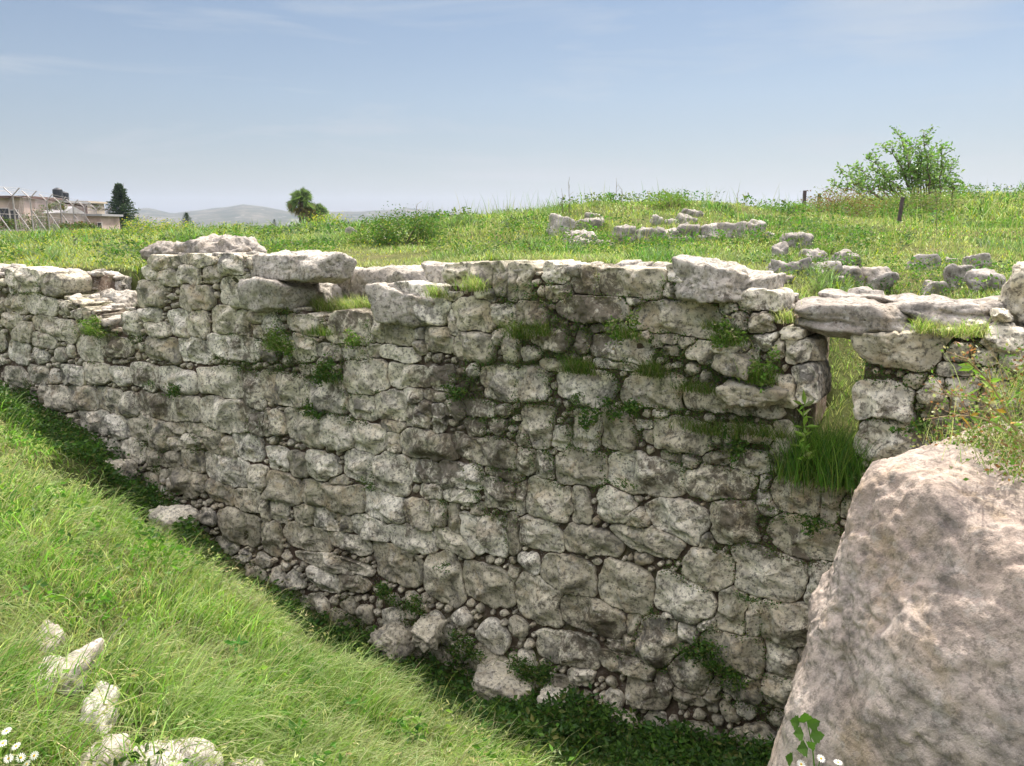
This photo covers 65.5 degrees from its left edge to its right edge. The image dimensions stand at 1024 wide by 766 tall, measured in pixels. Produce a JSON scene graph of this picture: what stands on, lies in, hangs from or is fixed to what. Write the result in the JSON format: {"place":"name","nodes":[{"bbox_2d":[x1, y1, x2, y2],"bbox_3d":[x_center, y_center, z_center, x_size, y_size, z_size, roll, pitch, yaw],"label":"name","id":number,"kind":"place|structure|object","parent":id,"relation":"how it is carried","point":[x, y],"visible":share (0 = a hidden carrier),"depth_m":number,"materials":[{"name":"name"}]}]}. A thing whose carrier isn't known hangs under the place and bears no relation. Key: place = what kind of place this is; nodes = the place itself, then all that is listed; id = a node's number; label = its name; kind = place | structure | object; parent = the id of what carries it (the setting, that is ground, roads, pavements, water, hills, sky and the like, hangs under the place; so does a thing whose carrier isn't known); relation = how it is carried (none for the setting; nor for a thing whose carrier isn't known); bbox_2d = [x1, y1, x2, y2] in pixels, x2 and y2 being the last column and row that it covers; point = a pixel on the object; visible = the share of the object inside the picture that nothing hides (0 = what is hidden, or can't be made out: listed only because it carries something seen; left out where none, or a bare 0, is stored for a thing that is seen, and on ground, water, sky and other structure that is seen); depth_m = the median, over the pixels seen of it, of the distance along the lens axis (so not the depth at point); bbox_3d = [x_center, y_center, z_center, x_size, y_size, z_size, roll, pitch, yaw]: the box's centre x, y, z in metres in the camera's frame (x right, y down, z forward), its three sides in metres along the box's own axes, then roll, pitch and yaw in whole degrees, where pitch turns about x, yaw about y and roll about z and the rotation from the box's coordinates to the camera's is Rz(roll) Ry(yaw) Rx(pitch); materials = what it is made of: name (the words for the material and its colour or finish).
{"place":"outdoors","nodes":[
{"label":"outdoors","id":0,"kind":"place"},
{"bbox_2d":[105,204,485,227],"bbox_3d":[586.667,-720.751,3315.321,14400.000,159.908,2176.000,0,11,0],"label":"hills","id":1,"kind":"structure","parent":0,"point":[240,214],"depth_m":2776.31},
{"bbox_2d":[0,194,1023,765],"bbox_3d":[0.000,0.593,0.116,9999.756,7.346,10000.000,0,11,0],"label":"ground","id":2,"kind":"structure","parent":0,"point":[832,394],"depth_m":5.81,"materials":[{"name":"green plant"}]},
{"bbox_2d":[0,196,61,231],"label":"house","id":3,"kind":"structure","parent":2,"relation":"on","point":[6,209],"depth_m":76.28,"materials":[{"name":"paint"}]},
{"bbox_2d":[16,205,61,231],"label":"scrub","id":4,"kind":"object","parent":2,"relation":"on","point":[35,223],"visible":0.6,"depth_m":68.29,"materials":[{"name":"green plant"}]},
{"bbox_2d":[34,620,65,651],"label":"pale stone","id":5,"kind":"object","parent":2,"relation":"on","point":[56,630],"visible":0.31,"depth_m":3.31,"materials":[{"name":"stone"}]},
{"bbox_2d":[44,206,83,224],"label":"house","id":6,"kind":"structure","parent":2,"relation":"on","point":[67,215],"depth_m":79.10,"materials":[{"name":"paint"}]},
{"bbox_2d":[53,638,103,694],"bbox_3d":[-1.683,1.155,3.082,0.144,0.258,0.304,0,11,0],"label":"pale stone","id":7,"kind":"object","parent":2,"relation":"on","point":[90,647],"visible":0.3,"depth_m":3.02,"materials":[{"name":"stone"}]},
{"bbox_2d":[0,187,189,231],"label":"security fence","id":8,"kind":"object","parent":2,"relation":"on","point":[48,213],"visible":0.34,"depth_m":65.63,"materials":[{"name":"metal"}]},
{"bbox_2d":[79,681,120,733],"bbox_3d":[-1.505,1.233,2.907,0.132,0.202,0.293,-2,11,-11],"label":"pale stone","id":9,"kind":"object","parent":2,"relation":"on","point":[102,687],"visible":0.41,"depth_m":2.86,"materials":[{"name":"stone"}]},
{"bbox_2d":[81,214,122,229],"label":"house","id":10,"kind":"structure","parent":2,"relation":"on","point":[105,220],"depth_m":83.03,"materials":[{"name":"paint"}]},
{"bbox_2d":[76,733,130,765],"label":"pale stone","id":11,"kind":"object","parent":2,"relation":"on","point":[115,746],"visible":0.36,"depth_m":2.56,"materials":[{"name":"stone"}]},
{"bbox_2d":[103,182,140,228],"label":"conifer","id":12,"kind":"object","parent":2,"relation":"on","point":[121,203],"visible":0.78,"depth_m":97.11,"materials":[{"name":"green plant"}]},
{"bbox_2d":[103,458,140,479],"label":"fallen rock","id":13,"kind":"object","parent":2,"relation":"on","point":[127,466],"visible":0.47,"depth_m":8.63,"materials":[{"name":"stone"}]},
{"bbox_2d":[115,215,163,235],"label":"bush","id":14,"kind":"object","parent":2,"relation":"on","point":[141,225],"visible":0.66,"depth_m":26.37,"materials":[{"name":"green plant"}]},
{"bbox_2d":[119,737,223,765],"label":"pale stone","id":15,"kind":"object","parent":2,"relation":"on","point":[169,753],"visible":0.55,"depth_m":2.59,"materials":[{"name":"stone"}]},
{"bbox_2d":[147,504,198,533],"bbox_3d":[-3.372,1.371,7.969,0.493,0.273,0.366,7,13,31],"label":"fallen rock","id":16,"kind":"object","parent":2,"relation":"on","point":[173,513],"visible":0.62,"depth_m":7.89,"materials":[{"name":"stone"}]},
{"bbox_2d":[148,218,206,233],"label":"bush","id":17,"kind":"object","parent":2,"relation":"on","point":[167,224],"visible":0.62,"depth_m":26.41,"materials":[{"name":"green plant"}]},
{"bbox_2d":[286,186,315,223],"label":"fan palm","id":18,"kind":"object","parent":2,"relation":"on","point":[301,199],"visible":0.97,"depth_m":82.55,"materials":[{"name":"green plant"}]},
{"bbox_2d":[335,223,396,245],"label":"bush","id":19,"kind":"object","parent":2,"relation":"on","point":[358,238],"visible":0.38,"depth_m":10.68,"materials":[{"name":"green plant"}]},
{"bbox_2d":[0,380,774,765],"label":"ditch herbs","id":20,"kind":"object","parent":2,"relation":"on","point":[586,724],"visible":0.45,"depth_m":5.54,"materials":[{"name":"green plant"}]},
{"bbox_2d":[368,622,426,662],"bbox_3d":[-0.986,2.182,6.775,0.464,0.294,0.350,9,14,39],"label":"fallen rock","id":21,"kind":"object","parent":2,"relation":"on","point":[392,636],"visible":0.75,"depth_m":6.66,"materials":[{"name":"stone"}]},
{"bbox_2d":[351,201,455,246],"bbox_3d":[-1.372,-2.047,10.359,1.344,0.632,0.974,0,11,0],"label":"bush","id":22,"kind":"object","parent":2,"relation":"on","point":[393,238],"visible":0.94,"depth_m":10.26,"materials":[{"name":"green plant"}]},
{"bbox_2d":[411,615,447,652],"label":"fallen rock","id":23,"kind":"object","parent":2,"relation":"on","point":[427,631],"visible":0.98,"depth_m":6.43,"materials":[{"name":"stone"}]},
{"bbox_2d":[471,657,539,702],"bbox_3d":[-0.092,2.351,6.150,0.602,0.319,0.362,6,13,29],"label":"fallen rock","id":24,"kind":"object","parent":2,"relation":"on","point":[496,677],"visible":0.59,"depth_m":6.04,"materials":[{"name":"stone"}]},
{"bbox_2d":[0,250,1023,751],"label":"stone wall","id":25,"kind":"structure","parent":2,"relation":"on","point":[572,580],"depth_m":5.97,"materials":[{"name":"stone"}]},
{"bbox_2d":[75,314,108,338],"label":"wall plant","id":26,"kind":"object","parent":25,"relation":"attached to","point":[92,329],"depth_m":8.67,"materials":[{"name":"green plant"}]},
{"bbox_2d":[101,289,136,306],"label":"step stone","id":27,"kind":"object","parent":25,"relation":"on","point":[128,297],"visible":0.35,"depth_m":9.35,"materials":[{"name":"stone"}]},
{"bbox_2d":[139,241,179,259],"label":"stone","id":28,"kind":"object","parent":25,"relation":"on","point":[161,247],"visible":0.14,"depth_m":8.34,"materials":[{"name":"stone"}]},
{"bbox_2d":[171,234,266,253],"bbox_3d":[-2.965,-1.303,8.168,1.016,0.448,0.759,7,13,32],"label":"stone","id":29,"kind":"object","parent":25,"relation":"on","point":[212,243],"visible":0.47,"depth_m":7.91,"materials":[{"name":"stone"}]},
{"bbox_2d":[237,276,317,313],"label":"limestone block","id":30,"kind":"structure","parent":25,"relation":"on","point":[258,294],"depth_m":7.04,"materials":[{"name":"grey stone"}]},
{"bbox_2d":[246,250,356,283],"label":"limestone block","id":31,"kind":"structure","parent":30,"relation":"on","point":[312,266],"depth_m":6.92,"materials":[{"name":"grey stone"}]},
{"bbox_2d":[254,321,308,358],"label":"wall plant","id":32,"kind":"object","parent":25,"relation":"attached to","point":[277,344],"depth_m":7.00,"materials":[{"name":"green plant"}]},
{"bbox_2d":[307,352,347,387],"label":"wall plant","id":33,"kind":"object","parent":25,"relation":"attached to","point":[321,371],"depth_m":6.73,"materials":[{"name":"green plant"}]},
{"bbox_2d":[312,283,343,302],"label":"ledge stone","id":34,"kind":"object","parent":25,"relation":"on","point":[330,289],"visible":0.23,"depth_m":7.42,"materials":[{"name":"stone"}]},
{"bbox_2d":[314,290,362,310],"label":"ledge grass","id":35,"kind":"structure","parent":25,"relation":"on","point":[341,304],"depth_m":7.04,"materials":[{"name":"green plant"}]},
{"bbox_2d":[350,265,395,301],"bbox_3d":[-1.230,-0.895,7.470,0.583,0.425,0.423,6,12,27],"label":"ledge stone","id":36,"kind":"object","parent":25,"relation":"on","point":[361,278],"visible":0.43,"depth_m":7.35,"materials":[{"name":"stone"}]},
{"bbox_2d":[365,282,434,328],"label":"limestone block","id":37,"kind":"structure","parent":25,"relation":"on","point":[390,305],"depth_m":6.23,"materials":[{"name":"grey stone"}]},
{"bbox_2d":[372,579,437,617],"bbox_3d":[-0.908,1.826,6.640,0.685,0.260,0.227,5,12,25],"label":"wall plant","id":38,"kind":"object","parent":25,"relation":"attached to","point":[383,590],"depth_m":6.69,"materials":[{"name":"green plant"}]},
{"bbox_2d":[384,265,426,282],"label":"ledge stone","id":39,"kind":"object","parent":25,"relation":"on","point":[404,273],"visible":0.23,"depth_m":7.02,"materials":[{"name":"stone"}]},
{"bbox_2d":[421,261,453,282],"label":"ledge stone","id":40,"kind":"object","parent":25,"relation":"on","point":[432,270],"visible":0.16,"depth_m":6.38,"materials":[{"name":"stone"}]},
{"bbox_2d":[440,627,487,667],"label":"wall plant","id":41,"kind":"object","parent":25,"relation":"attached to","point":[468,644],"depth_m":6.33,"materials":[{"name":"green plant"}]},
{"bbox_2d":[449,270,500,291],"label":"wall plant","id":42,"kind":"object","parent":25,"relation":"attached to","point":[471,286],"depth_m":5.72,"materials":[{"name":"green plant"}]},
{"bbox_2d":[9,272,1023,724],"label":"joint moss","id":43,"kind":"object","parent":25,"relation":"attached to","point":[527,402],"visible":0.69,"depth_m":5.44,"materials":[{"name":"green plant"}]},
{"bbox_2d":[493,314,544,341],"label":"wall plant","id":44,"kind":"object","parent":25,"relation":"attached to","point":[516,333],"depth_m":5.57,"materials":[{"name":"green plant"}]},
{"bbox_2d":[492,645,562,694],"bbox_3d":[0.130,2.148,6.038,0.409,0.362,0.632,-10,15,-43],"label":"wall plant","id":45,"kind":"object","parent":25,"relation":"attached to","point":[544,669],"depth_m":5.98,"materials":[{"name":"green plant"}]},
{"bbox_2d":[519,312,561,336],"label":"wall plant","id":46,"kind":"object","parent":25,"relation":"attached to","point":[542,331],"depth_m":5.47,"materials":[{"name":"green plant"}]},
{"bbox_2d":[551,349,601,377],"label":"wall plant","id":47,"kind":"object","parent":25,"relation":"attached to","point":[583,369],"depth_m":5.34,"materials":[{"name":"green plant"}]},
{"bbox_2d":[574,403,601,431],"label":"wall plant","id":48,"kind":"object","parent":25,"relation":"attached to","point":[585,427],"depth_m":5.38,"materials":[{"name":"green plant"}]},
{"bbox_2d":[586,396,646,422],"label":"wall plant","id":49,"kind":"object","parent":25,"relation":"attached to","point":[633,405],"depth_m":5.24,"materials":[{"name":"green plant"}]},
{"bbox_2d":[599,308,642,349],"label":"wall plant","id":50,"kind":"object","parent":25,"relation":"attached to","point":[624,335],"depth_m":5.11,"materials":[{"name":"green plant"}]},
{"bbox_2d":[621,350,676,379],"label":"wall plant","id":51,"kind":"object","parent":25,"relation":"attached to","point":[648,371],"depth_m":5.04,"materials":[{"name":"green plant"}]},
{"bbox_2d":[661,376,718,394],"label":"wall plant","id":52,"kind":"object","parent":25,"relation":"attached to","point":[697,389],"depth_m":4.92,"materials":[{"name":"green plant"}]},
{"bbox_2d":[667,411,746,439],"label":"wall plant","id":53,"kind":"object","parent":25,"relation":"attached to","point":[711,430],"depth_m":4.91,"materials":[{"name":"green plant"}]},
{"bbox_2d":[671,254,752,302],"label":"limestone block","id":54,"kind":"structure","parent":25,"relation":"on","point":[710,280],"depth_m":4.77,"materials":[{"name":"grey stone"}]},
{"bbox_2d":[670,633,753,698],"bbox_3d":[1.257,1.810,5.147,0.323,0.341,0.609,-11,15,-43],"label":"wall plant","id":55,"kind":"object","parent":25,"relation":"attached to","point":[728,669],"depth_m":5.12,"materials":[{"name":"green plant"}]},
{"bbox_2d":[703,315,753,350],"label":"wall plant","id":56,"kind":"object","parent":25,"relation":"attached to","point":[723,337],"depth_m":4.73,"materials":[{"name":"green plant"}]},
{"bbox_2d":[720,425,748,466],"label":"wall plant","id":57,"kind":"object","parent":25,"relation":"attached to","point":[740,449],"depth_m":4.81,"materials":[{"name":"green plant"}]},
{"bbox_2d":[715,378,788,407],"bbox_3d":[1.492,0.064,4.847,0.429,0.190,0.344,7,13,33],"label":"jamb stone","id":58,"kind":"object","parent":25,"relation":"on","point":[731,392],"visible":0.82,"depth_m":4.72,"materials":[{"name":"stone"}]},
{"bbox_2d":[711,352,754,379],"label":"jamb stone","id":59,"kind":"object","parent":58,"relation":"on","point":[724,364],"visible":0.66,"depth_m":4.75,"materials":[{"name":"stone"}]},
{"bbox_2d":[730,344,784,393],"bbox_3d":[1.435,-0.086,4.665,0.396,0.303,0.380,0,11,0],"label":"wall plant","id":60,"kind":"object","parent":25,"relation":"attached to","point":[760,378],"depth_m":4.64,"materials":[{"name":"green plant"}]},
{"bbox_2d":[715,414,809,440],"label":"wall plant","id":61,"kind":"object","parent":25,"relation":"attached to","point":[765,433],"depth_m":4.73,"materials":[{"name":"green plant"}]},
{"bbox_2d":[748,270,785,288],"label":"limestone block","id":62,"kind":"structure","parent":25,"relation":"on","point":[761,279],"depth_m":4.81,"materials":[{"name":"grey stone"}]},
{"bbox_2d":[769,301,808,323],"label":"grass tuft","id":63,"kind":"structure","parent":25,"relation":"on","point":[786,318],"depth_m":4.66,"materials":[{"name":"green plant"}]},
{"bbox_2d":[785,334,827,360],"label":"jamb stone","id":64,"kind":"object","parent":25,"relation":"on","point":[819,352],"visible":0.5,"depth_m":4.67,"materials":[{"name":"stone"}]},
{"bbox_2d":[793,296,911,338],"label":"lintel slab","id":65,"kind":"structure","parent":25,"relation":"on","point":[846,318],"depth_m":4.47,"materials":[{"name":"stone"}]},
{"bbox_2d":[818,286,918,302],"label":"lintel slab","id":66,"kind":"structure","parent":65,"relation":"on","point":[879,296],"depth_m":4.88,"materials":[{"name":"stone"}]},
{"bbox_2d":[888,420,938,436],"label":"wall plant","id":67,"kind":"object","parent":25,"relation":"attached to","point":[919,426],"depth_m":4.23,"materials":[{"name":"green plant"}]},
{"bbox_2d":[902,314,939,334],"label":"grass tuft","id":68,"kind":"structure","parent":25,"relation":"on","point":[918,328],"depth_m":4.20,"materials":[{"name":"green plant"}]},
{"bbox_2d":[892,294,1006,329],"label":"lintel slab","id":69,"kind":"structure","parent":25,"relation":"on","point":[932,307],"depth_m":4.30,"materials":[{"name":"stone"}]},
{"bbox_2d":[946,316,999,338],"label":"grass tuft","id":70,"kind":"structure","parent":25,"relation":"on","point":[973,333],"depth_m":4.05,"materials":[{"name":"green plant"}]},
{"bbox_2d":[984,321,1023,353],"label":"jamb stone","id":71,"kind":"object","parent":25,"relation":"on","point":[1011,334],"visible":0.91,"depth_m":4.02,"materials":[{"name":"stone"}]},
{"bbox_2d":[990,308,1013,322],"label":"jamb stone","id":72,"kind":"object","parent":71,"relation":"on","point":[1002,314],"visible":0.97,"depth_m":4.12,"materials":[{"name":"stone"}]},
{"bbox_2d":[998,261,1023,326],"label":"jamb stone","id":73,"kind":"object","parent":25,"relation":"on","point":[1011,297],"visible":0.73,"depth_m":4.25,"materials":[{"name":"stone"}]},
{"bbox_2d":[0,177,1023,415],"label":"field grass","id":74,"kind":"structure","parent":2,"relation":"on","point":[116,250],"depth_m":10.88,"materials":[{"name":"green plant"}]},
{"bbox_2d":[537,682,576,719],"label":"fallen rock","id":75,"kind":"object","parent":2,"relation":"on","point":[550,689],"visible":0.21,"depth_m":5.86,"materials":[{"name":"stone"}]},
{"bbox_2d":[546,213,575,235],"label":"field stone","id":76,"kind":"object","parent":2,"relation":"on","point":[565,221],"visible":0.41,"depth_m":10.66,"materials":[{"name":"stone"}]},
{"bbox_2d":[563,229,613,245],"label":"rock","id":77,"kind":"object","parent":2,"relation":"on","point":[589,235],"depth_m":9.45,"materials":[{"name":"stone"}]},
{"bbox_2d":[610,224,680,243],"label":"ruined wall","id":78,"kind":"structure","parent":2,"relation":"on","point":[620,229],"depth_m":10.01,"materials":[{"name":"stone"}]},
{"bbox_2d":[636,188,702,208],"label":"bush","id":79,"kind":"object","parent":2,"relation":"on","point":[672,196],"visible":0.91,"depth_m":13.10,"materials":[{"name":"green plant"}]},
{"bbox_2d":[676,219,774,240],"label":"ruined wall","id":80,"kind":"structure","parent":2,"relation":"on","point":[706,228],"depth_m":10.20,"materials":[{"name":"stone"}]},
{"bbox_2d":[779,231,813,248],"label":"field stone","id":81,"kind":"object","parent":2,"relation":"on","point":[807,237],"visible":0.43,"depth_m":9.32,"materials":[{"name":"stone"}]},
{"bbox_2d":[785,712,824,765],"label":"bramble sprig","id":82,"kind":"object","parent":2,"relation":"on","point":[816,735],"visible":1,"depth_m":2.20,"materials":[{"name":"green plant"}]},
{"bbox_2d":[755,416,855,495],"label":"tall grass","id":83,"kind":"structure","parent":2,"relation":"on","point":[794,474],"depth_m":4.62,"materials":[{"name":"green plant"}]},
{"bbox_2d":[791,389,819,466],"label":"weed","id":84,"kind":"object","parent":2,"relation":"on","point":[808,403],"visible":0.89,"depth_m":4.55,"materials":[{"name":"green plant"}]},
{"bbox_2d":[765,257,899,290],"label":"ruined wall","id":85,"kind":"structure","parent":2,"relation":"on","point":[879,273],"depth_m":6.83,"materials":[{"name":"stone"}]},
{"bbox_2d":[779,404,893,506],"bbox_3d":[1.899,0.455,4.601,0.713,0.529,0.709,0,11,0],"label":"tall grass","id":86,"kind":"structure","parent":2,"relation":"on","point":[849,478],"depth_m":4.51,"materials":[{"name":"green plant"}]},
{"bbox_2d":[786,179,890,218],"bbox_3d":[6.178,-3.431,15.094,1.761,0.820,1.728,0,11,0],"label":"bush","id":87,"kind":"object","parent":2,"relation":"on","point":[851,199],"visible":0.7,"depth_m":14.92,"materials":[{"name":"green plant"}]},
{"bbox_2d":[825,124,964,204],"bbox_3d":[8.285,-4.608,16.934,3.082,1.823,1.894,0,11,0],"label":"tree","id":88,"kind":"object","parent":2,"relation":"on","point":[908,170],"visible":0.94,"depth_m":16.77,"materials":[{"name":"green plant"}]},
{"bbox_2d":[767,421,1023,765],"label":"boulder","id":89,"kind":"object","parent":2,"relation":"on","point":[913,653],"visible":0.97,"depth_m":2.50,"materials":[{"name":"stone"}]},
{"bbox_2d":[904,403,1023,462],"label":"weed clump","id":90,"kind":"object","parent":89,"relation":"on","point":[960,440],"visible":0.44,"depth_m":3.01,"materials":[{"name":"green plant"}]},
{"bbox_2d":[912,425,1023,489],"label":"weed clump","id":91,"kind":"object","parent":89,"relation":"on","point":[1012,460],"visible":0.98,"depth_m":2.64,"materials":[{"name":"green plant"}]},
{"bbox_2d":[925,370,1016,431],"bbox_3d":[1.559,0.066,2.689,0.438,0.243,0.130,-4,12,-20],"label":"dry stalk","id":92,"kind":"object","parent":89,"relation":"on","point":[973,398],"visible":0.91,"depth_m":2.65,"materials":[{"name":"green plant"}]},
{"bbox_2d":[919,388,1023,445],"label":"dry stalk","id":93,"kind":"object","parent":89,"relation":"on","point":[993,419],"visible":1,"depth_m":2.57,"materials":[{"name":"green plant"}]},
{"bbox_2d":[922,382,1023,460],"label":"weed clump","id":94,"kind":"object","parent":89,"relation":"on","point":[1014,415],"visible":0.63,"depth_m":2.94,"materials":[{"name":"green plant"}]},
{"bbox_2d":[937,343,1023,414],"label":"weed clump","id":95,"kind":"object","parent":89,"relation":"on","point":[1012,387],"visible":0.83,"depth_m":3.08,"materials":[{"name":"green plant"}]},
{"bbox_2d":[940,339,1022,438],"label":"dry stalk","id":96,"kind":"object","parent":89,"relation":"on","point":[967,366],"visible":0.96,"depth_m":2.74,"materials":[{"name":"green plant"}]},
{"bbox_2d":[851,180,977,215],"bbox_3d":[7.657,-3.529,15.503,2.472,0.758,2.388,7,13,32],"label":"bush","id":97,"kind":"object","parent":2,"relation":"on","point":[924,198],"visible":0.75,"depth_m":15.40,"materials":[{"name":"green plant"}]},
{"bbox_2d":[905,254,941,270],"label":"field stone","id":98,"kind":"object","parent":2,"relation":"on","point":[928,256],"visible":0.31,"depth_m":7.53,"materials":[{"name":"stone"}]},
{"bbox_2d":[920,280,949,294],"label":"field stone","id":99,"kind":"object","parent":2,"relation":"on","point":[929,285],"visible":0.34,"depth_m":6.67,"materials":[{"name":"stone"}]},
{"bbox_2d":[943,263,975,289],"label":"field stone","id":100,"kind":"object","parent":2,"relation":"on","point":[952,270],"visible":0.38,"depth_m":6.65,"materials":[{"name":"stone"}]},
{"bbox_2d":[961,253,991,268],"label":"field stone","id":101,"kind":"object","parent":2,"relation":"on","point":[986,257],"visible":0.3,"depth_m":7.65,"materials":[{"name":"stone"}]},
{"bbox_2d":[964,268,1005,291],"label":"field stone","id":102,"kind":"object","parent":2,"relation":"on","point":[981,274],"visible":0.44,"depth_m":5.60,"materials":[{"name":"stone"}]},
{"bbox_2d":[0,0,1023,213],"label":"sky","id":103,"kind":"structure","parent":0,"point":[185,105],"materials":[{"name":"blue"}]},
{"bbox_2d":[816,258,975,436],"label":"path grass","id":104,"kind":"structure","parent":0,"point":[898,269],"depth_m":5.93,"materials":[{"name":"green plant"}]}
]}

